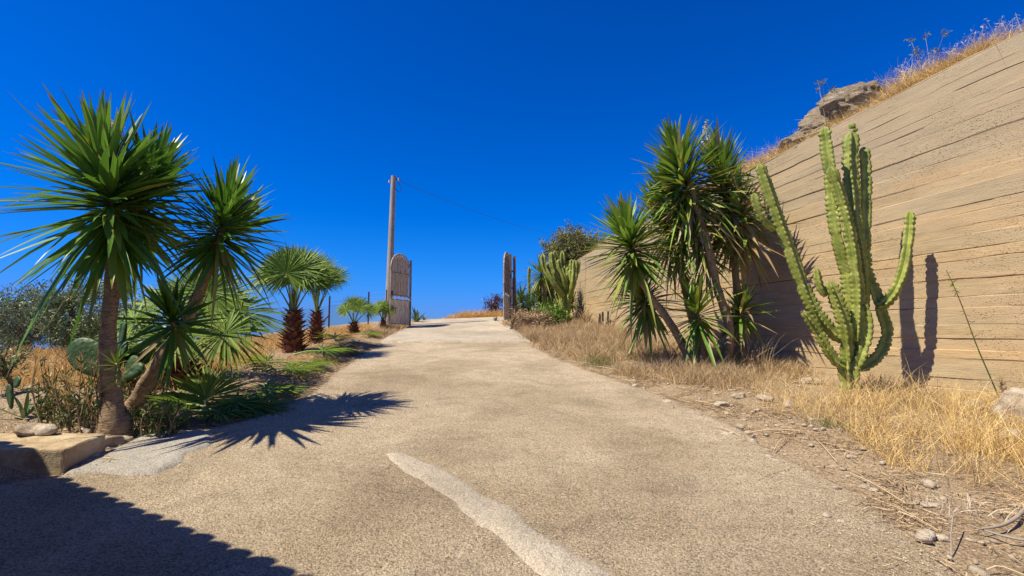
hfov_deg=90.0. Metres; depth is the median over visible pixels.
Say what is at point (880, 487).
dry cane
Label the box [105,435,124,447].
stone
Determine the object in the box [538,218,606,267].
shrub
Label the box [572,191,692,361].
yucca tree
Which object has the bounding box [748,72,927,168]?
hillside
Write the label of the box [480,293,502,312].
shrub
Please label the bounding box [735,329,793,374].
dry brush
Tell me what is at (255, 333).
sea
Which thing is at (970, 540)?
pebble
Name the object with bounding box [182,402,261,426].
cut palm frond
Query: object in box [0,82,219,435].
yucca tree
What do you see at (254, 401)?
clump
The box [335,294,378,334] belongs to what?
fan palm
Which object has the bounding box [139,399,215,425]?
cut palm frond
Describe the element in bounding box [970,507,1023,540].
dead root
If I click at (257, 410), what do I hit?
clump
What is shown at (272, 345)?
golden bank grass
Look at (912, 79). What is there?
wall top grass
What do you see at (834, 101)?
rock outcrop
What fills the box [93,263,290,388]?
fan palm
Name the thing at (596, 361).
dry brush
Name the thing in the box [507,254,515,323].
gate post
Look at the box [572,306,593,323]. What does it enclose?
dry brush
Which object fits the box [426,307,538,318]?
crest grass
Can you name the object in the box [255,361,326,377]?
cut palm frond
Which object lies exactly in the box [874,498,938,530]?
dry cane
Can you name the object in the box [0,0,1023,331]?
sky
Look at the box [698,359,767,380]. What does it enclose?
dry brush
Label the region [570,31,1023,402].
retaining wall
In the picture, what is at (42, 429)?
stone
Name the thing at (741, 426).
pebble
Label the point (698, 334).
yucca tree
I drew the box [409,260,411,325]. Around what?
gate post
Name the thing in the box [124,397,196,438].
weed clump
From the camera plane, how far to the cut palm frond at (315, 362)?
9.36 m
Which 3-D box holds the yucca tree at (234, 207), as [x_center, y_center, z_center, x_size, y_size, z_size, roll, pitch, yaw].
[-3.614,-0.052,6.382,2.140,3.278,1.864,0,-5,0]
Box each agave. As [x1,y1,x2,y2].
[0,391,43,418]
[411,307,424,321]
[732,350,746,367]
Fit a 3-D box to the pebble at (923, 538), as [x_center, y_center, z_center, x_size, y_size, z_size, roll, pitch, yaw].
[2.558,1.556,3.179,0.075,0.056,0.097,2,-5,-23]
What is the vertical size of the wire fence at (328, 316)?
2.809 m
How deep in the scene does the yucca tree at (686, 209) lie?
9.33 m
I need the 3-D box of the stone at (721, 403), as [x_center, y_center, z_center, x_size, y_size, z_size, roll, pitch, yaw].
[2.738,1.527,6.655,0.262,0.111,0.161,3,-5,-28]
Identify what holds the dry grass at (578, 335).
on the ground at (960, 552)
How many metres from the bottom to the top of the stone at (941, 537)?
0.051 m
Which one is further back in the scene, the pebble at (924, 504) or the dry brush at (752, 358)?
the dry brush at (752, 358)
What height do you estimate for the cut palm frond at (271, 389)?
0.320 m
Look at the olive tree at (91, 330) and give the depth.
11.10 m
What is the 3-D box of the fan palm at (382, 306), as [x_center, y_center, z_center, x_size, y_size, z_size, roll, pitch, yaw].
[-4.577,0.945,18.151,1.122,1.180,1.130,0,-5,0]
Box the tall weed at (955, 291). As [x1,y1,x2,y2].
[944,270,997,395]
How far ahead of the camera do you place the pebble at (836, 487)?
3.96 m
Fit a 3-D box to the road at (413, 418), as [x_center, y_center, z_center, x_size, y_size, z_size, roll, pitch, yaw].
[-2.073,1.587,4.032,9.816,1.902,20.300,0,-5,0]
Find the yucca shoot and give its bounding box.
[97,346,135,390]
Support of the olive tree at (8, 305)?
on the ground at (960, 552)
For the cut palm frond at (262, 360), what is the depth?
8.99 m
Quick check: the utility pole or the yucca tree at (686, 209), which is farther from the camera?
the utility pole
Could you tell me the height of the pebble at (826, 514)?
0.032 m
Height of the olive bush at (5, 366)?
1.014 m
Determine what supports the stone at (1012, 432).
on the ground at (960, 552)
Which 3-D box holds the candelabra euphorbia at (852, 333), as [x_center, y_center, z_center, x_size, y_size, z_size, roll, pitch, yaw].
[4.595,-0.395,7.264,2.395,4.099,0.422,0,-5,-6]
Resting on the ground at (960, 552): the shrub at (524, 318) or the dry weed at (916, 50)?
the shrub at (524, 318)
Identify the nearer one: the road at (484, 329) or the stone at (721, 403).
the stone at (721, 403)
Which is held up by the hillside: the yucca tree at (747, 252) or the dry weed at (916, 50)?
the dry weed at (916, 50)
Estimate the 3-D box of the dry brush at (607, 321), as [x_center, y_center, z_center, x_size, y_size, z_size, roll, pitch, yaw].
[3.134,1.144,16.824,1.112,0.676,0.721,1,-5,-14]
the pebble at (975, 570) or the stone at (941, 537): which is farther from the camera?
the stone at (941, 537)
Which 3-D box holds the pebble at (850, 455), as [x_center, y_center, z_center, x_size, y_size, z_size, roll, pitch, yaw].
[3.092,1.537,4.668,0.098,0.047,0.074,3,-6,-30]
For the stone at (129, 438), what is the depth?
5.17 m
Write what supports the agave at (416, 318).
on the road at (484, 329)
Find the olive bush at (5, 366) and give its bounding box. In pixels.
[0,327,39,396]
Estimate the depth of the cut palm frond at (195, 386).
6.40 m
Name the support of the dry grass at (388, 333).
on the ground at (960, 552)
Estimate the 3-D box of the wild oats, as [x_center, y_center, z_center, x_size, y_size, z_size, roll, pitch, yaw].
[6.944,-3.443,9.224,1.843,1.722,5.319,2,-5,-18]
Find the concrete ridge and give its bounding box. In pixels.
[386,452,615,575]
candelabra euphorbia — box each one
[540,250,580,323]
[750,123,916,394]
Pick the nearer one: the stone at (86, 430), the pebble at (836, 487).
the pebble at (836, 487)
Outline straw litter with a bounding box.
[2,327,1023,575]
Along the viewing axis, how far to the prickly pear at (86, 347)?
6.42 m
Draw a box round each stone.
[13,423,41,436]
[32,423,57,435]
[78,428,93,432]
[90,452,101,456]
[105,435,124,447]
[123,435,133,442]
[714,401,730,407]
[731,393,745,398]
[755,394,773,401]
[783,400,798,408]
[800,377,821,384]
[857,484,869,488]
[869,487,878,491]
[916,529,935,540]
[936,534,949,541]
[961,398,989,408]
[999,428,1023,441]
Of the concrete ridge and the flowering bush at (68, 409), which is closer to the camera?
the concrete ridge
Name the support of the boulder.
on the ground at (960, 552)
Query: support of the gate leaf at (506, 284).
attached to the gate post at (514, 280)
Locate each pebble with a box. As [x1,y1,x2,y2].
[734,424,745,428]
[747,438,757,442]
[823,512,831,517]
[830,485,841,489]
[846,453,855,458]
[913,532,932,543]
[920,501,932,507]
[922,479,936,487]
[930,502,940,507]
[965,538,976,542]
[967,566,989,575]
[989,539,1000,543]
[1007,554,1018,558]
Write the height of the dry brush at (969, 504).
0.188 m
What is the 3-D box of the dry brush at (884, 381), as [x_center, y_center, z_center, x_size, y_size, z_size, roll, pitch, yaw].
[5.399,1.329,7.087,1.123,0.483,0.963,2,-5,-21]
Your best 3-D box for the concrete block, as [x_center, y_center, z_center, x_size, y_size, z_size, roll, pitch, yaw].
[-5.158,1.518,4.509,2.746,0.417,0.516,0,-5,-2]
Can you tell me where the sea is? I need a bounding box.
[0,332,273,351]
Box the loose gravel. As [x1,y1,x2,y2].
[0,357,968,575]
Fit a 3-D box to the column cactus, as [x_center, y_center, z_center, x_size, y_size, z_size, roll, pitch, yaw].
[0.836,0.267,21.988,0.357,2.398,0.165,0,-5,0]
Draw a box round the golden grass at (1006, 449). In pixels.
[719,354,1023,515]
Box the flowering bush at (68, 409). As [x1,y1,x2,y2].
[22,345,102,432]
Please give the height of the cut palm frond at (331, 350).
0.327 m
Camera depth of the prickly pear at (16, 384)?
5.80 m
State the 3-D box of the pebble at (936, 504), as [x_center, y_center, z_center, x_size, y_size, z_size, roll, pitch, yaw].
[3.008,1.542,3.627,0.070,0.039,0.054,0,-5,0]
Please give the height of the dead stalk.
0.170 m
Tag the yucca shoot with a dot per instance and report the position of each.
(118, 358)
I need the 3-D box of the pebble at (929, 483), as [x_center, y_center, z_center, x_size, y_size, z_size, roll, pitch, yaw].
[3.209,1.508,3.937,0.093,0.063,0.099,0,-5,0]
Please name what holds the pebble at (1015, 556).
on the ground at (960, 552)
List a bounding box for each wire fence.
[0,290,386,355]
[512,278,553,319]
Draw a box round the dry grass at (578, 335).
[499,314,987,418]
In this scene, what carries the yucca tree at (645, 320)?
on the ground at (960, 552)
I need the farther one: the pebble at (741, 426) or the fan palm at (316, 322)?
the fan palm at (316, 322)
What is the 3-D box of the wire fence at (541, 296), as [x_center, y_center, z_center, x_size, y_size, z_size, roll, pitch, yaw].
[1.122,0.587,20.210,2.484,2.310,0.158,2,-5,-24]
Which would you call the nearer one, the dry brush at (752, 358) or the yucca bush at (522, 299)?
the dry brush at (752, 358)
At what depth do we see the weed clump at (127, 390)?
6.38 m
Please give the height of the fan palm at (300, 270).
2.542 m
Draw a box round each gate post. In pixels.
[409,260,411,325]
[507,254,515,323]
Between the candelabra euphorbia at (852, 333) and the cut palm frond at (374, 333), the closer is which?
the candelabra euphorbia at (852, 333)
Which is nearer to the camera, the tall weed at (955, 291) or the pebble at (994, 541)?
the pebble at (994, 541)
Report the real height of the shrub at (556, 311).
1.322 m
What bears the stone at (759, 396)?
on the ground at (960, 552)
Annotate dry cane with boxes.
[746,429,799,432]
[850,473,906,503]
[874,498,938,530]
[986,565,1023,575]
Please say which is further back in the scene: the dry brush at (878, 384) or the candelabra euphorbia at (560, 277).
the candelabra euphorbia at (560, 277)
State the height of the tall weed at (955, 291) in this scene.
1.761 m
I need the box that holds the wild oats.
[761,14,1023,155]
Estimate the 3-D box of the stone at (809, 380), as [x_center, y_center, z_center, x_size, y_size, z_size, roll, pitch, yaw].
[4.758,1.497,8.179,0.304,0.140,0.180,-1,-5,16]
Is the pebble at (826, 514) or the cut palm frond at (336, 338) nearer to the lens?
the pebble at (826, 514)
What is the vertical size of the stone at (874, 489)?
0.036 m
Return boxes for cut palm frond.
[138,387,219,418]
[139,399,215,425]
[147,359,257,422]
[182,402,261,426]
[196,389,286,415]
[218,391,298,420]
[232,350,297,368]
[245,377,310,399]
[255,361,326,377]
[293,343,354,357]
[296,358,338,368]
[312,332,355,343]
[316,341,366,354]
[355,331,383,336]
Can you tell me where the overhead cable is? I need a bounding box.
[400,181,552,234]
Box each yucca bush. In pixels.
[512,284,536,313]
[522,251,584,317]
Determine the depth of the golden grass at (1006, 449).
5.13 m
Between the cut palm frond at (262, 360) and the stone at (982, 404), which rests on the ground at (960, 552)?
the stone at (982, 404)
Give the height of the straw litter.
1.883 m
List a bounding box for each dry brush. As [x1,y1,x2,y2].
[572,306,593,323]
[576,346,619,368]
[597,316,617,325]
[640,349,694,374]
[671,356,752,374]
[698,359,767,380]
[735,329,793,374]
[785,413,862,431]
[824,368,915,392]
[877,368,951,398]
[893,487,1023,532]
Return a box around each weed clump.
[120,365,165,404]
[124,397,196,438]
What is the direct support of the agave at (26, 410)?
on the ground at (960, 552)
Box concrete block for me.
[0,433,104,474]
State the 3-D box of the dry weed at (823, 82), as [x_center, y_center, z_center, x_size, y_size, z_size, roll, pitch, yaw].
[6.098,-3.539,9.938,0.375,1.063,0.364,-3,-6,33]
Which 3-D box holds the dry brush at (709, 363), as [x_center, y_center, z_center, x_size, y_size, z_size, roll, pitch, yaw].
[3.270,1.300,8.726,1.384,0.496,1.270,0,-5,0]
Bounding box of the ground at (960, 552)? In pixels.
[0,316,1023,575]
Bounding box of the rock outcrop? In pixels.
[776,80,886,153]
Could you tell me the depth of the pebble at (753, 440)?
5.15 m
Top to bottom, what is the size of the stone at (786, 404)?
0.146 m
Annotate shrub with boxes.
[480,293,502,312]
[502,302,556,327]
[526,298,578,328]
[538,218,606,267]
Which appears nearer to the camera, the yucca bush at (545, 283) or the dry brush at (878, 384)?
the dry brush at (878, 384)
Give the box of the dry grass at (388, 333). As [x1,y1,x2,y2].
[361,314,516,337]
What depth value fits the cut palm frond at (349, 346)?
11.61 m
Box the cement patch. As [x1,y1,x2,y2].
[65,429,211,475]
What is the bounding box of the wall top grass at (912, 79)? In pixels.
[580,20,1023,257]
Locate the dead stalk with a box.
[950,512,953,555]
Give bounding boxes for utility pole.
[384,175,400,323]
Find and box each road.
[0,342,957,575]
[380,317,529,342]
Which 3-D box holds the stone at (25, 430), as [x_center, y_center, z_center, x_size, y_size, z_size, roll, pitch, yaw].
[-4.491,1.331,4.800,0.249,0.134,0.374,0,-5,0]
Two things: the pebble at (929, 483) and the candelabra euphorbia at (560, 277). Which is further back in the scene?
the candelabra euphorbia at (560, 277)
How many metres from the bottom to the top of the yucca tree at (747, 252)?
4.778 m
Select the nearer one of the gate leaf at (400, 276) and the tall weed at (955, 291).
the tall weed at (955, 291)
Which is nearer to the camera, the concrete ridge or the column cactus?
the concrete ridge
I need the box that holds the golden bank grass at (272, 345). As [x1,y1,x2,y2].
[0,321,400,393]
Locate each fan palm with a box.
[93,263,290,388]
[243,242,344,353]
[304,253,351,344]
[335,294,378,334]
[372,299,396,326]
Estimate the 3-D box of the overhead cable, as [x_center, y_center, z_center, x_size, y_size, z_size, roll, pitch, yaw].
[1.243,-4.356,33.300,0.014,2.416,28.783,-2,-5,24]
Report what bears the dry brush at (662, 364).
on the ground at (960, 552)
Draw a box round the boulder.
[988,387,1023,426]
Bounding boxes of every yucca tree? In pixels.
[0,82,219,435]
[98,154,302,408]
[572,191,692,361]
[599,179,706,363]
[634,114,758,364]
[648,270,742,368]
[691,117,801,364]
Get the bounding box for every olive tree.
[0,283,77,351]
[9,270,148,349]
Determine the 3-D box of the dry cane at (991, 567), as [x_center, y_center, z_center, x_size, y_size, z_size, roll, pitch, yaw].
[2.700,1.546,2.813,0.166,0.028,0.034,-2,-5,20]
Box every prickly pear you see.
[6,376,20,408]
[67,315,154,384]
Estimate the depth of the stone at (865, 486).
4.02 m
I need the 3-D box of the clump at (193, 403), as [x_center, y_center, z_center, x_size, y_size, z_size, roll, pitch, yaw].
[-3.922,1.349,6.136,0.926,0.320,0.872,3,-6,-35]
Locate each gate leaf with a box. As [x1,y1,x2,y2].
[389,253,410,324]
[503,252,509,320]
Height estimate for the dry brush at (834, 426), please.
0.223 m
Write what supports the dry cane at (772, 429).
on the ground at (960, 552)
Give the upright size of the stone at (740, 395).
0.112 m
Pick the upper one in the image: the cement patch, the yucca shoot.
the yucca shoot
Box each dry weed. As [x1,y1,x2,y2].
[815,78,835,126]
[908,28,952,74]

